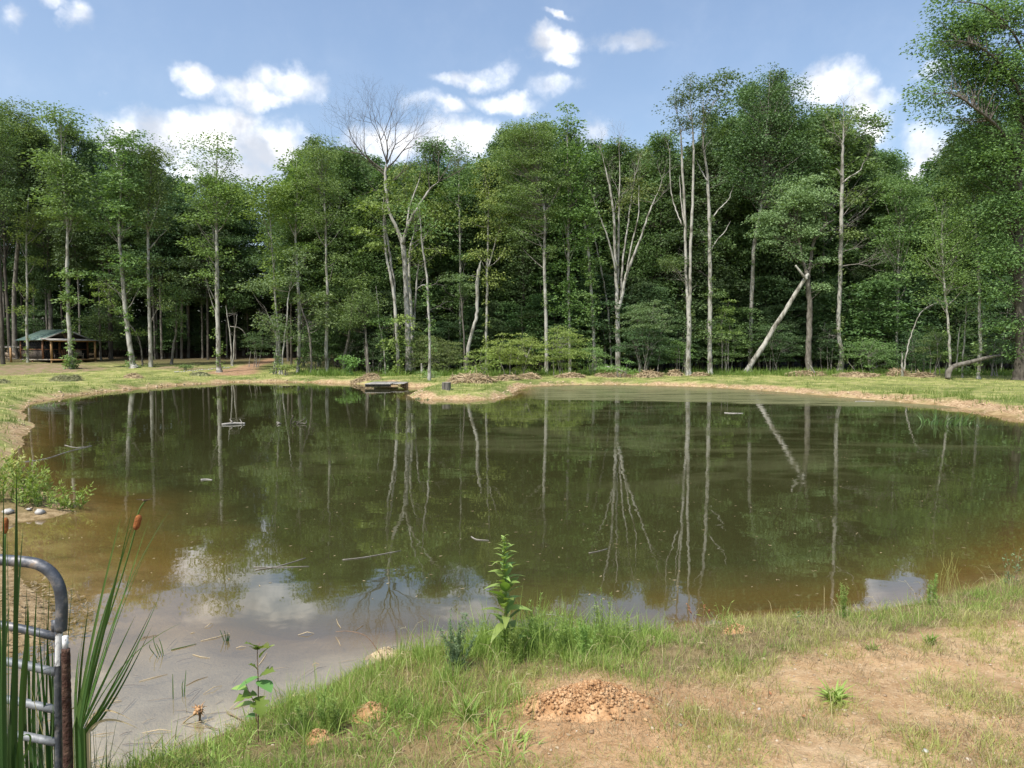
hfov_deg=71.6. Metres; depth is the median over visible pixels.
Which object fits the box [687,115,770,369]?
wood tree
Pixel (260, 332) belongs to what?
understory tree
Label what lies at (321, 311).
tree
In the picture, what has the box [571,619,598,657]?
feathery weed
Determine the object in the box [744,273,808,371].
leaning log
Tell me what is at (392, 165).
wood tree
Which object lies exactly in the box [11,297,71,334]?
understory tree
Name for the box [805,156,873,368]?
wood tree
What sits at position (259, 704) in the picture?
seedling
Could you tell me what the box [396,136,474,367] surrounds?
wood tree
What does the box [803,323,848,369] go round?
bush
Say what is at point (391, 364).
bush
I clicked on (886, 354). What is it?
bush
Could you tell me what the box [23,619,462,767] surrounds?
reed litter
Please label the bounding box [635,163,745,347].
wood tree
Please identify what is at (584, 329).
understory tree
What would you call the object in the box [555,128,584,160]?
wood tree
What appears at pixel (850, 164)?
poplar tree
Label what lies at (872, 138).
wood tree
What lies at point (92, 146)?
wood tree
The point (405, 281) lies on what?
bare tree
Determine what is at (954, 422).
reed patch
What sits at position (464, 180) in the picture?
wood tree
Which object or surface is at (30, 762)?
cattail clump
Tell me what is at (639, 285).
understory tree
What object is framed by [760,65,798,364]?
wood tree
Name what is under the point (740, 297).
understory tree
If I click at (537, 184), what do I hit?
hardwood tree
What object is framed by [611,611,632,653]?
feathery weed
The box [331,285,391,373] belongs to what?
holly tree
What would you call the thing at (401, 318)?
sycamore tree
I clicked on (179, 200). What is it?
wood tree
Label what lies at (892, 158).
wood tree
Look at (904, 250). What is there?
wood tree
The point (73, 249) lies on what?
wood tree
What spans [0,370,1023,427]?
lawn grass
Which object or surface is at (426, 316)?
understory tree
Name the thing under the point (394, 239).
wood tree
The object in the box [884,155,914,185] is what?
wood tree
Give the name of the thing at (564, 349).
bush
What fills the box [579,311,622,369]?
understory tree
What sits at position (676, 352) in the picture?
bush
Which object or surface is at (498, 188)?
wood tree
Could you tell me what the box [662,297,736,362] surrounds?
understory tree
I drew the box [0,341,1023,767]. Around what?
ground
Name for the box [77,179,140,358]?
hardwood tree
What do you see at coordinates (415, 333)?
bush
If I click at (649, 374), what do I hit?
brush pile
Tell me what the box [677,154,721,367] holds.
wood tree
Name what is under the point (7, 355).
bench swing
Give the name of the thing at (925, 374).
brush pile
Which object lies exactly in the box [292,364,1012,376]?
edge weeds
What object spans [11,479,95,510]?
willow weed
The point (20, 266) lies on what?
wood tree
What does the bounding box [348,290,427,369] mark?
understory tree
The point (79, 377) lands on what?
hay heap
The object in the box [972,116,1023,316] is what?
wood tree
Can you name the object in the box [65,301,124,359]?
understory tree
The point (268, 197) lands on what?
maple tree
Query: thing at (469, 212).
wood tree
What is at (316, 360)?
bush
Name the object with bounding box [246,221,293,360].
wood tree
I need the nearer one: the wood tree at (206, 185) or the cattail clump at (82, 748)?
the cattail clump at (82, 748)
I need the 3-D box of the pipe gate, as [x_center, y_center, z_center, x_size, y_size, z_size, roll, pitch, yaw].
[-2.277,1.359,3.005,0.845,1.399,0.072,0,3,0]
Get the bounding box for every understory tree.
[4,318,32,354]
[5,305,39,339]
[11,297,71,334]
[31,311,85,329]
[41,301,86,327]
[53,318,97,351]
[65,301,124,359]
[73,297,141,350]
[75,312,122,354]
[83,297,139,354]
[102,317,147,352]
[135,316,162,354]
[142,318,193,357]
[158,310,209,345]
[177,314,204,351]
[184,312,239,354]
[190,326,215,353]
[221,328,233,346]
[222,313,273,355]
[251,325,270,343]
[261,326,289,351]
[262,327,305,353]
[275,323,305,356]
[295,312,346,368]
[295,328,332,360]
[301,292,355,366]
[328,307,389,370]
[329,321,363,368]
[342,292,402,355]
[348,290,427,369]
[349,320,391,369]
[381,320,421,367]
[383,303,433,366]
[390,292,448,368]
[416,295,520,367]
[416,306,446,356]
[425,320,475,366]
[435,271,481,363]
[436,284,479,369]
[441,306,495,368]
[458,320,491,369]
[468,301,511,370]
[471,318,519,370]
[482,301,526,370]
[484,289,550,370]
[489,293,561,370]
[501,279,586,365]
[506,311,559,370]
[532,302,612,368]
[541,320,592,369]
[551,318,600,369]
[553,274,640,369]
[572,309,633,362]
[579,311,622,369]
[583,290,640,367]
[608,275,684,369]
[609,285,685,368]
[620,282,679,368]
[621,319,643,367]
[630,317,702,368]
[641,322,704,371]
[654,279,742,369]
[659,336,691,370]
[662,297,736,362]
[691,297,743,361]
[696,319,738,368]
[696,326,739,368]
[706,275,835,369]
[706,307,795,370]
[713,279,765,370]
[717,300,770,369]
[720,328,760,369]
[740,320,793,369]
[754,305,798,368]
[760,280,835,366]
[766,296,856,368]
[786,315,803,368]
[791,305,853,367]
[794,277,875,368]
[796,346,836,365]
[814,278,938,369]
[815,310,859,369]
[821,319,900,368]
[830,310,874,368]
[833,296,923,370]
[863,289,913,369]
[873,272,956,352]
[883,323,933,368]
[892,318,958,365]
[907,291,977,369]
[908,317,946,369]
[919,308,982,359]
[930,300,977,367]
[938,288,992,369]
[944,321,1012,369]
[948,300,1008,367]
[953,301,1013,370]
[974,276,1014,367]
[974,300,1013,358]
[983,311,1014,370]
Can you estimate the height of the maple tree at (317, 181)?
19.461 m
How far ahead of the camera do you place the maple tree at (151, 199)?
66.02 m
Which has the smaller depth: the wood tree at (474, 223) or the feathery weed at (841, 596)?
the feathery weed at (841, 596)
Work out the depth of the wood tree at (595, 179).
66.63 m
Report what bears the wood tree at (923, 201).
on the ground at (68, 543)
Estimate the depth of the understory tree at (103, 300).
84.21 m
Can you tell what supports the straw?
on the ground at (68, 543)
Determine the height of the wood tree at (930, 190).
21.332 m
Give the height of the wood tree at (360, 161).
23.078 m
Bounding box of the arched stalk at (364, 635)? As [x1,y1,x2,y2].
[336,631,383,659]
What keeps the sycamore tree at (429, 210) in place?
on the ground at (68, 543)
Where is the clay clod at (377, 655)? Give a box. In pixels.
[365,646,404,662]
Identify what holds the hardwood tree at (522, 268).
on the ground at (68, 543)
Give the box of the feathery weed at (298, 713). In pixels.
[293,691,312,736]
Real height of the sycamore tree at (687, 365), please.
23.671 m
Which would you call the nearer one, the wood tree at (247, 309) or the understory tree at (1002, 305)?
the understory tree at (1002, 305)
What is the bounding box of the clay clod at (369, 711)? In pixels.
[348,701,391,722]
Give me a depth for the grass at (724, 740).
3.64 m
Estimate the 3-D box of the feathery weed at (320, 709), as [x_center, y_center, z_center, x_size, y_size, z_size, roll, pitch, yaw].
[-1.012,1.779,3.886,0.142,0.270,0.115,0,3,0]
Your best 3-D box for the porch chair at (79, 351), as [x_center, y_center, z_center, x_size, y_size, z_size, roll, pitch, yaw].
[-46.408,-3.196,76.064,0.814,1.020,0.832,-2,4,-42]
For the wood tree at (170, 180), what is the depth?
93.30 m
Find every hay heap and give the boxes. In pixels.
[0,377,11,383]
[47,373,81,381]
[70,374,84,380]
[123,372,144,378]
[189,371,210,375]
[348,378,363,383]
[358,372,381,381]
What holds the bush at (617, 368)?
on the ground at (68, 543)
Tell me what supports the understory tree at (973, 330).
on the ground at (68, 543)
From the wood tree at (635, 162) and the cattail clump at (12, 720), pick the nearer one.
the cattail clump at (12, 720)
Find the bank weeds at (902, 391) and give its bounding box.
[0,373,1023,504]
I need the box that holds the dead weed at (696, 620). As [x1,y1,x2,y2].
[686,603,709,638]
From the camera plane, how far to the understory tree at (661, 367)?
62.25 m
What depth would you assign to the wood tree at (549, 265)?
65.35 m
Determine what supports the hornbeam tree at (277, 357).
on the ground at (68, 543)
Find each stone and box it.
[1,508,14,513]
[34,509,45,514]
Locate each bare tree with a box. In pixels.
[303,75,480,372]
[582,119,679,368]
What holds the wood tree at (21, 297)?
on the ground at (68, 543)
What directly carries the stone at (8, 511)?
on the ground at (68, 543)
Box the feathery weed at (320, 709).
[316,683,337,728]
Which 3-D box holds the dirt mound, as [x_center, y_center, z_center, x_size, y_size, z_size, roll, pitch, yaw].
[0.422,1.759,3.821,1.019,0.303,0.740,0,3,0]
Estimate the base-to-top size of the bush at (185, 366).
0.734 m
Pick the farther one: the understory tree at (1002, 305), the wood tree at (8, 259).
the wood tree at (8, 259)
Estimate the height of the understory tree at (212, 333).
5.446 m
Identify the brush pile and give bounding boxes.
[447,371,498,383]
[494,372,523,380]
[519,372,541,379]
[553,372,585,377]
[595,370,633,377]
[634,368,664,377]
[666,368,683,375]
[691,372,710,375]
[785,369,826,375]
[832,370,880,377]
[885,368,912,376]
[906,369,936,377]
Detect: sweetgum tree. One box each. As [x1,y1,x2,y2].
[540,101,610,370]
[705,62,834,371]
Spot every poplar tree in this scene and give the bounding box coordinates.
[19,100,103,368]
[168,125,261,371]
[261,148,328,372]
[797,103,904,369]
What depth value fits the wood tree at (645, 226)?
66.38 m
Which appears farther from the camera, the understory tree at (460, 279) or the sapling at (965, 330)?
the understory tree at (460, 279)
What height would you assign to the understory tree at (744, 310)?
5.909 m
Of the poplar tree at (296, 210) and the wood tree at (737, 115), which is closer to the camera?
the poplar tree at (296, 210)
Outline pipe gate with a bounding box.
[0,554,73,767]
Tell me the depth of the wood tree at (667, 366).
69.80 m
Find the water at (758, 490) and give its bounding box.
[8,382,1023,629]
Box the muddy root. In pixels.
[182,701,205,723]
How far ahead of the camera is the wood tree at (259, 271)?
85.72 m
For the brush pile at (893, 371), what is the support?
on the ground at (68, 543)
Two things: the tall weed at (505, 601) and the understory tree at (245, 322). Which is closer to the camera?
the tall weed at (505, 601)
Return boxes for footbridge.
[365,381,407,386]
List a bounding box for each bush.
[175,363,197,369]
[239,332,273,366]
[272,363,300,375]
[293,351,332,370]
[335,355,369,374]
[350,332,404,371]
[393,331,439,368]
[401,335,472,373]
[417,369,446,377]
[455,349,506,375]
[477,332,553,373]
[532,324,594,374]
[572,342,610,374]
[596,360,642,377]
[608,323,680,371]
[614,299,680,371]
[665,339,699,372]
[706,324,752,365]
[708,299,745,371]
[745,323,806,369]
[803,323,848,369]
[838,335,912,372]
[891,330,947,372]
[914,325,967,375]
[959,333,1014,375]
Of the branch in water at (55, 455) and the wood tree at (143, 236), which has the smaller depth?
the branch in water at (55, 455)
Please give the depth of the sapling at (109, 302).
68.55 m
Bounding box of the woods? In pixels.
[4,107,916,355]
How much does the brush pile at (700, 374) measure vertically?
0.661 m
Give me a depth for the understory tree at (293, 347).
84.05 m
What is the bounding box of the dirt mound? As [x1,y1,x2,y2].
[510,679,681,729]
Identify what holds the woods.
on the ground at (68, 543)
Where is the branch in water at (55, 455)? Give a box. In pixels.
[18,446,90,462]
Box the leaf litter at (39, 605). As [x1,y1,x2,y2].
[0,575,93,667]
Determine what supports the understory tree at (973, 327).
on the ground at (68, 543)
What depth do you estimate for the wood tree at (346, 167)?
66.28 m
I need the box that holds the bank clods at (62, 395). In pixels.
[3,378,1023,507]
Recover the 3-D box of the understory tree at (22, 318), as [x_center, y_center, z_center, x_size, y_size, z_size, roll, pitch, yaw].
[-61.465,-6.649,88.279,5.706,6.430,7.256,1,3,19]
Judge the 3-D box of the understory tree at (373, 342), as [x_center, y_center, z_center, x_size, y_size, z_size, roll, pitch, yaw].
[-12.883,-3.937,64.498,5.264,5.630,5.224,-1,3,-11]
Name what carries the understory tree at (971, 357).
on the ground at (68, 543)
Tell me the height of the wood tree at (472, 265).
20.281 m
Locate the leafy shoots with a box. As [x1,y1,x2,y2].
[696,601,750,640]
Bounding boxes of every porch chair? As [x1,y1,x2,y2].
[49,350,61,358]
[59,349,73,358]
[75,349,83,358]
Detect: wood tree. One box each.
[0,120,27,352]
[2,136,45,335]
[7,128,55,332]
[7,129,68,329]
[17,147,87,328]
[22,144,65,312]
[32,122,103,333]
[63,152,115,355]
[64,135,128,358]
[72,164,105,350]
[83,169,163,358]
[98,147,120,349]
[104,148,145,322]
[121,166,178,358]
[131,153,177,327]
[134,170,168,350]
[143,191,205,358]
[160,172,184,348]
[163,198,246,359]
[174,181,203,309]
[196,173,241,346]
[197,182,266,359]
[219,199,274,354]
[224,193,266,348]
[246,201,280,323]
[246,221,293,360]
[253,165,345,365]
[254,188,289,323]
[260,180,313,364]
[268,164,357,366]
[269,158,313,359]
[290,145,398,366]
[297,144,353,364]
[300,134,324,164]
[315,193,403,367]
[331,159,388,365]
[331,167,420,361]
[340,146,368,223]
[362,187,433,367]
[363,154,385,167]
[366,177,417,288]
[376,162,406,362]
[386,165,476,346]
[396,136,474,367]
[398,176,482,369]
[406,160,423,359]
[426,189,511,348]
[441,175,509,368]
[446,164,464,180]
[449,178,475,367]
[460,163,477,362]
[461,158,521,369]
[463,147,549,369]
[466,154,491,362]
[473,146,528,367]
[482,137,502,158]
[485,123,534,367]
[488,125,524,367]
[495,128,578,369]
[513,180,601,369]
[529,149,581,296]
[536,119,561,153]
[539,161,629,369]
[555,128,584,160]
[556,184,636,316]
[561,150,629,367]
[575,135,665,358]
[580,138,611,365]
[595,155,653,367]
[612,168,673,368]
[620,128,697,369]
[624,149,651,358]
[625,156,671,367]
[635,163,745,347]
[654,148,687,364]
[654,189,722,367]
[657,138,747,369]
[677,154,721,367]
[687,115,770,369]
[694,109,723,357]
[704,150,736,366]
[713,112,746,366]
[717,111,796,369]
[728,78,766,364]
[736,93,826,369]
[747,123,839,368]
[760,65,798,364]
[776,135,872,358]
[802,102,867,287]
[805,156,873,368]
[825,133,895,369]
[845,195,933,367]
[846,145,886,367]
[850,132,892,287]
[856,184,942,368]
[875,148,911,363]
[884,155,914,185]
[886,187,921,367]
[889,198,975,368]
[901,179,932,365]
[901,190,1012,370]
[911,153,966,364]
[916,141,1007,368]
[921,175,993,366]
[934,133,967,363]
[960,96,1008,364]
[961,150,1008,316]
[964,126,1003,365]
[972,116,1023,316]
[972,156,1023,369]
[976,135,1011,368]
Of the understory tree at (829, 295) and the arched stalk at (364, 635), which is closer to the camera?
the arched stalk at (364, 635)
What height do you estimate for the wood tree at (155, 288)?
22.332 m
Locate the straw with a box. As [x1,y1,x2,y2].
[107,571,1023,767]
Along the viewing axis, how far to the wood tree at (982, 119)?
79.38 m
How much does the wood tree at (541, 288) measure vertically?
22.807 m
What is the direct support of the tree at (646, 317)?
on the ground at (68, 543)
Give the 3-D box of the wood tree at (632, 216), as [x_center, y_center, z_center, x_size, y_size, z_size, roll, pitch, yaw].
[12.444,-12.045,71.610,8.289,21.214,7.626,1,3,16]
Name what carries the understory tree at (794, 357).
on the ground at (68, 543)
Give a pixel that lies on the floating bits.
(558, 556)
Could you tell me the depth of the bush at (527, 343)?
52.60 m
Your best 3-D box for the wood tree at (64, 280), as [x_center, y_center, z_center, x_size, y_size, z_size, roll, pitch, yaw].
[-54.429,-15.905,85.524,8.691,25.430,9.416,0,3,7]
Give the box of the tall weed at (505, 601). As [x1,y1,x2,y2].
[479,535,531,651]
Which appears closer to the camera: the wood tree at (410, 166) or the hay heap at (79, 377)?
the hay heap at (79, 377)
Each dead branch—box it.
[276,415,306,423]
[795,265,807,279]
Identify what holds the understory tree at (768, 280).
on the ground at (68, 543)
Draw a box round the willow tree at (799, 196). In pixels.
[741,172,844,370]
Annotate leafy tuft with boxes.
[448,691,487,722]
[810,678,855,707]
[861,638,882,650]
[919,630,942,644]
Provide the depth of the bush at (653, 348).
56.57 m
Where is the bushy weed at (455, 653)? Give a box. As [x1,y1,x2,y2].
[437,608,483,671]
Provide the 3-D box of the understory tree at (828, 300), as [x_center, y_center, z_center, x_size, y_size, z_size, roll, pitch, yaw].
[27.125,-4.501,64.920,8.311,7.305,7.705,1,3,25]
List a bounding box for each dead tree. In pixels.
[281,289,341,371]
[464,261,480,368]
[582,223,612,366]
[901,355,903,375]
[903,303,942,369]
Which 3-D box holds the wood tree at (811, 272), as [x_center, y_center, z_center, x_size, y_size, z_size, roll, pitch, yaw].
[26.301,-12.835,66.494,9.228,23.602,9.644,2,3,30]
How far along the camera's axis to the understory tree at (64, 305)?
91.73 m
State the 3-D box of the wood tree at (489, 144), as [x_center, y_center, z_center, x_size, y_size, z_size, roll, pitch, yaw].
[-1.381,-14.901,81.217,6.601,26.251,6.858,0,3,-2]
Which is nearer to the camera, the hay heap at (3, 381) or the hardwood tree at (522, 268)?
the hay heap at (3, 381)
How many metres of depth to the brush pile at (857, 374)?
51.75 m
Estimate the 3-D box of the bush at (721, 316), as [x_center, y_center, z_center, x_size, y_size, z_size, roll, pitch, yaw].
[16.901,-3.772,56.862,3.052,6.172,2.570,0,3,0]
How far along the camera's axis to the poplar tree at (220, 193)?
59.15 m
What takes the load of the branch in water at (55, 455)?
on the water at (758, 490)
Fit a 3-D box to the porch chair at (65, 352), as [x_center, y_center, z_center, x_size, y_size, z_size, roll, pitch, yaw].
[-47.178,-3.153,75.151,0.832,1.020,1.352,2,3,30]
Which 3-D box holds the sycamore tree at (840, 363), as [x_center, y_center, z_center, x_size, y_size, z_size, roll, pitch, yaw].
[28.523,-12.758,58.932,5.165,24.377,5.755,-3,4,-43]
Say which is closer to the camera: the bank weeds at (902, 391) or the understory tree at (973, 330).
the bank weeds at (902, 391)
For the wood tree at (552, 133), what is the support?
on the ground at (68, 543)
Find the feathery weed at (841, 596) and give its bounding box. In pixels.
[836,582,848,617]
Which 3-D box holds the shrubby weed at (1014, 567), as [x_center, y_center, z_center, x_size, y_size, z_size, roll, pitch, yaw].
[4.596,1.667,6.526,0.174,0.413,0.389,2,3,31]
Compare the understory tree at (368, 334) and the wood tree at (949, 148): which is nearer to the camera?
the understory tree at (368, 334)
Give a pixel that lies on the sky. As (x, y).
(263, 72)
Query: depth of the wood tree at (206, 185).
87.14 m
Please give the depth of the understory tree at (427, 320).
64.43 m
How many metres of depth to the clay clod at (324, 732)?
3.75 m
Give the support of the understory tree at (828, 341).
on the ground at (68, 543)
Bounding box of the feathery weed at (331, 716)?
[326,697,340,733]
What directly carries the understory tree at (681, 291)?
on the ground at (68, 543)
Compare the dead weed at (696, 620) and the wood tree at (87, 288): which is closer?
the dead weed at (696, 620)
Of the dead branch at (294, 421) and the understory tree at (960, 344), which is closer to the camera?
the dead branch at (294, 421)
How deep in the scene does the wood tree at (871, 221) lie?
66.61 m
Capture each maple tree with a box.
[2,194,61,362]
[115,137,186,366]
[227,175,294,367]
[286,134,357,370]
[423,135,485,369]
[859,171,937,368]
[895,176,996,365]
[920,117,1013,378]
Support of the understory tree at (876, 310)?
on the ground at (68, 543)
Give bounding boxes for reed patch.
[917,409,936,424]
[929,410,984,425]
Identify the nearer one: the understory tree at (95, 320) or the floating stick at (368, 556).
the floating stick at (368, 556)
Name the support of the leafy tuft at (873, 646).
on the ground at (68, 543)
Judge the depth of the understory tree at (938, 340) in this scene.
64.62 m
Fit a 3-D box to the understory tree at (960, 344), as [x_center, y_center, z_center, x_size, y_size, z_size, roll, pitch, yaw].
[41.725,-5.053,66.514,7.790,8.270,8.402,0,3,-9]
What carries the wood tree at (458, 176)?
on the ground at (68, 543)
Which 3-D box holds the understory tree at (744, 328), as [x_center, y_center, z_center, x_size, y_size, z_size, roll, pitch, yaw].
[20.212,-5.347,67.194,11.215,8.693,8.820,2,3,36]
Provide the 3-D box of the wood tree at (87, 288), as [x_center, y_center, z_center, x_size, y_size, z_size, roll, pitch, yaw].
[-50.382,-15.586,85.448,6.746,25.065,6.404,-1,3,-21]
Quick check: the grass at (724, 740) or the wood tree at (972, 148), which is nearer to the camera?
the grass at (724, 740)
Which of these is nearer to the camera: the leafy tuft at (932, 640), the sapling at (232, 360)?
the leafy tuft at (932, 640)
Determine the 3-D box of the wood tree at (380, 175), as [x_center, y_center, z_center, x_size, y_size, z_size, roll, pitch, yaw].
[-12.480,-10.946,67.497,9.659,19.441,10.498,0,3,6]
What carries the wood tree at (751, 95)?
on the ground at (68, 543)
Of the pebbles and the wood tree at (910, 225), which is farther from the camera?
the wood tree at (910, 225)
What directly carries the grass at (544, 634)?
on the ground at (68, 543)
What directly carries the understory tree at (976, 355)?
on the ground at (68, 543)
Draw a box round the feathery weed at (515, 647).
[505,624,521,664]
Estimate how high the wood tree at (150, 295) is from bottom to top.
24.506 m
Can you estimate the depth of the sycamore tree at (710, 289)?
55.83 m
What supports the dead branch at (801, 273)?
on the leaning log at (753, 360)
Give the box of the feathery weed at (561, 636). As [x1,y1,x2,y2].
[549,608,569,657]
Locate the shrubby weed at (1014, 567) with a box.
[1001,545,1022,584]
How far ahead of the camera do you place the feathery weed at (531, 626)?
4.87 m
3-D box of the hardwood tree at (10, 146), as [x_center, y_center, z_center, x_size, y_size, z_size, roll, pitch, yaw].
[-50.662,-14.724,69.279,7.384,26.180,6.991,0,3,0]
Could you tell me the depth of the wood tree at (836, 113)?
69.77 m
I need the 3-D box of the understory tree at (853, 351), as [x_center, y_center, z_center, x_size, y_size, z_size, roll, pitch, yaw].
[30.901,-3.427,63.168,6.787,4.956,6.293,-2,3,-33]
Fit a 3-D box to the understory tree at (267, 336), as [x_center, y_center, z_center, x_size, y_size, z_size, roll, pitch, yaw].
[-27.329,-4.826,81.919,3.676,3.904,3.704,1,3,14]
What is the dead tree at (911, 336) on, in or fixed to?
on the ground at (68, 543)
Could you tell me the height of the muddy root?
0.149 m
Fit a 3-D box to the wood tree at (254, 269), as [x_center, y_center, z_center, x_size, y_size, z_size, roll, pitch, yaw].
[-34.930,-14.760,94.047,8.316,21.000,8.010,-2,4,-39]
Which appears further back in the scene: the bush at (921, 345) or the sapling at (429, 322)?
the bush at (921, 345)
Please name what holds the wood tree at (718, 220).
on the ground at (68, 543)
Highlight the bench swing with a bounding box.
[5,352,15,357]
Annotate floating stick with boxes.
[254,566,308,567]
[255,558,304,569]
[342,550,400,559]
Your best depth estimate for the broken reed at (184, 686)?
4.57 m
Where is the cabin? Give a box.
[15,329,99,362]
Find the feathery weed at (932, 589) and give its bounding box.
[925,573,939,605]
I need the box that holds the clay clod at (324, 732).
[301,728,332,744]
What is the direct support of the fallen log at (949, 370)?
on the ground at (68, 543)
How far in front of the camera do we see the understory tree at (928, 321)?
63.33 m
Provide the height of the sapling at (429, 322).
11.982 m
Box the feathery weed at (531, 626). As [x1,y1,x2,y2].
[525,592,542,655]
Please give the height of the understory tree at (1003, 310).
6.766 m
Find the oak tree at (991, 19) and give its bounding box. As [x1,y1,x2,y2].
[889,0,1023,380]
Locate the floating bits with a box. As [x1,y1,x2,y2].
[62,408,967,599]
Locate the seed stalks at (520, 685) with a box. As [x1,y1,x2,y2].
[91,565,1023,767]
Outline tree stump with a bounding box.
[442,382,450,389]
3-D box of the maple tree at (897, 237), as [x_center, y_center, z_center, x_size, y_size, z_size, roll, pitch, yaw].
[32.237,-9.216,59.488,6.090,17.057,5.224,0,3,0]
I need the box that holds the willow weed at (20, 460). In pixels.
[0,444,37,487]
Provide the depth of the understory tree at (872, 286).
59.37 m
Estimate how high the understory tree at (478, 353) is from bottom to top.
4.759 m
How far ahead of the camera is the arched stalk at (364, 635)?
4.93 m
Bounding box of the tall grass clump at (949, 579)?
[940,553,961,596]
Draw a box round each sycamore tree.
[346,178,420,374]
[382,160,467,370]
[556,194,608,369]
[652,72,719,375]
[680,66,747,374]
[813,84,892,371]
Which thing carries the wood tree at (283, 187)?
on the ground at (68, 543)
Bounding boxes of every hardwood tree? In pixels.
[0,96,55,358]
[0,101,36,363]
[0,146,42,359]
[7,138,69,329]
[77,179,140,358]
[78,116,163,367]
[117,192,180,359]
[125,202,194,358]
[154,282,197,364]
[164,198,202,358]
[172,198,208,357]
[177,198,230,357]
[208,201,259,357]
[479,112,577,372]
[489,220,552,370]
[628,142,680,368]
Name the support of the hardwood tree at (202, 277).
on the ground at (68, 543)
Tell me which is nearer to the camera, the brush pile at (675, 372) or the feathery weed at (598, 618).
the feathery weed at (598, 618)
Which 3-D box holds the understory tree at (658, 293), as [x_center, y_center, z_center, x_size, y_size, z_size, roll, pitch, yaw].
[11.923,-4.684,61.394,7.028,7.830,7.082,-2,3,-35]
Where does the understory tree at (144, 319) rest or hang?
on the ground at (68, 543)
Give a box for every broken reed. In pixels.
[149,636,163,657]
[172,674,173,698]
[182,673,185,696]
[220,631,229,644]
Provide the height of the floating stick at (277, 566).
0.012 m
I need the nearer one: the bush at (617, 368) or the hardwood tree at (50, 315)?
the bush at (617, 368)
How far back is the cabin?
74.89 m
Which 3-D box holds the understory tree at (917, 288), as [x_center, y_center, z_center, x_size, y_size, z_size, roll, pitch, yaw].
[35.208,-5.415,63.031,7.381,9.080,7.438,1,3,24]
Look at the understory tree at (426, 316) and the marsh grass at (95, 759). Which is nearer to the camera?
the marsh grass at (95, 759)
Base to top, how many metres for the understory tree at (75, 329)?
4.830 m
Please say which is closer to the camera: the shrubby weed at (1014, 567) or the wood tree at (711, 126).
the shrubby weed at (1014, 567)
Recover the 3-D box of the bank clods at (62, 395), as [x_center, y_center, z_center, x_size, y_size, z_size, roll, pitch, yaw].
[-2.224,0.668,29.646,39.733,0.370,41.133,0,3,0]
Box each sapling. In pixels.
[88,280,147,365]
[226,309,243,365]
[366,290,393,373]
[391,195,457,380]
[945,290,998,377]
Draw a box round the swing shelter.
[4,346,22,361]
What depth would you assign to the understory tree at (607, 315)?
64.81 m
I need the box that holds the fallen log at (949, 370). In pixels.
[945,354,1000,378]
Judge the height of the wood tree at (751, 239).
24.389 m
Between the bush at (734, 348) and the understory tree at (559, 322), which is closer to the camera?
the bush at (734, 348)
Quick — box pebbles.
[242,597,1023,767]
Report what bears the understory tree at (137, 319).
on the ground at (68, 543)
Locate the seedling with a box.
[232,642,274,741]
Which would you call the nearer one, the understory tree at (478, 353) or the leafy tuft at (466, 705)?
the leafy tuft at (466, 705)
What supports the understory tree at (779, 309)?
on the ground at (68, 543)
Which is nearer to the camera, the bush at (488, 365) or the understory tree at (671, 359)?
the bush at (488, 365)
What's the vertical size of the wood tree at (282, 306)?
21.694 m
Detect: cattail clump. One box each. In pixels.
[0,471,31,767]
[19,581,72,767]
[72,501,180,767]
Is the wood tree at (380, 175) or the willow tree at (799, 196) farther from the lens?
the wood tree at (380, 175)
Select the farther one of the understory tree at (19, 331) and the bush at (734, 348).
the understory tree at (19, 331)
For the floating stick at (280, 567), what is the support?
on the water at (758, 490)
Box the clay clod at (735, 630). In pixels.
[722,623,751,634]
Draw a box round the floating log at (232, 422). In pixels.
[222,419,244,424]
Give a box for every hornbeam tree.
[228,245,320,373]
[312,270,378,370]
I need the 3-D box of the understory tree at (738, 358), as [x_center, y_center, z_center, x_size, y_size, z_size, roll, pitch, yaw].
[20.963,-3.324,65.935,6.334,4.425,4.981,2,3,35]
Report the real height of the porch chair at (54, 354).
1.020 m
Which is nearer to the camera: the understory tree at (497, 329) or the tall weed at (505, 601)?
the tall weed at (505, 601)
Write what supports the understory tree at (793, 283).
on the ground at (68, 543)
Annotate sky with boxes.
[0,0,1023,320]
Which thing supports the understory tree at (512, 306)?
on the ground at (68, 543)
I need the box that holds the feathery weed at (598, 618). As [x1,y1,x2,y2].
[591,588,612,652]
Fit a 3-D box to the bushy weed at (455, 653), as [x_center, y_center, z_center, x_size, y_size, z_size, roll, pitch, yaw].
[-0.379,1.667,4.553,0.293,0.374,0.333,2,4,40]
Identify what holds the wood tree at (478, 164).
on the ground at (68, 543)
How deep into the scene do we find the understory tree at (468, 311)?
61.95 m
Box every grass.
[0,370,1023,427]
[24,702,131,767]
[92,571,1023,767]
[126,673,547,767]
[474,607,1023,767]
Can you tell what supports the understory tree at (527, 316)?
on the ground at (68, 543)
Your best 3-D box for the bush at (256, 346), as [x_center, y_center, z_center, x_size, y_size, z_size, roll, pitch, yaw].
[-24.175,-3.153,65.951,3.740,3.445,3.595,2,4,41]
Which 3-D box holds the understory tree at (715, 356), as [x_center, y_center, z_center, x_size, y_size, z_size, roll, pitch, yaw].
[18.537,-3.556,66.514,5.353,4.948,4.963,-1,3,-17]
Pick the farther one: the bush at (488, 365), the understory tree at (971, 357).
the understory tree at (971, 357)
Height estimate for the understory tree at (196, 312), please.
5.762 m
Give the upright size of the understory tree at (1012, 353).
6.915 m
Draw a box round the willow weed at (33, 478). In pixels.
[0,453,54,505]
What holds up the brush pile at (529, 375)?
on the ground at (68, 543)
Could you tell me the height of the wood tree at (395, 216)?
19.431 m
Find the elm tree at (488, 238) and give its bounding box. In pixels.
[450,154,519,370]

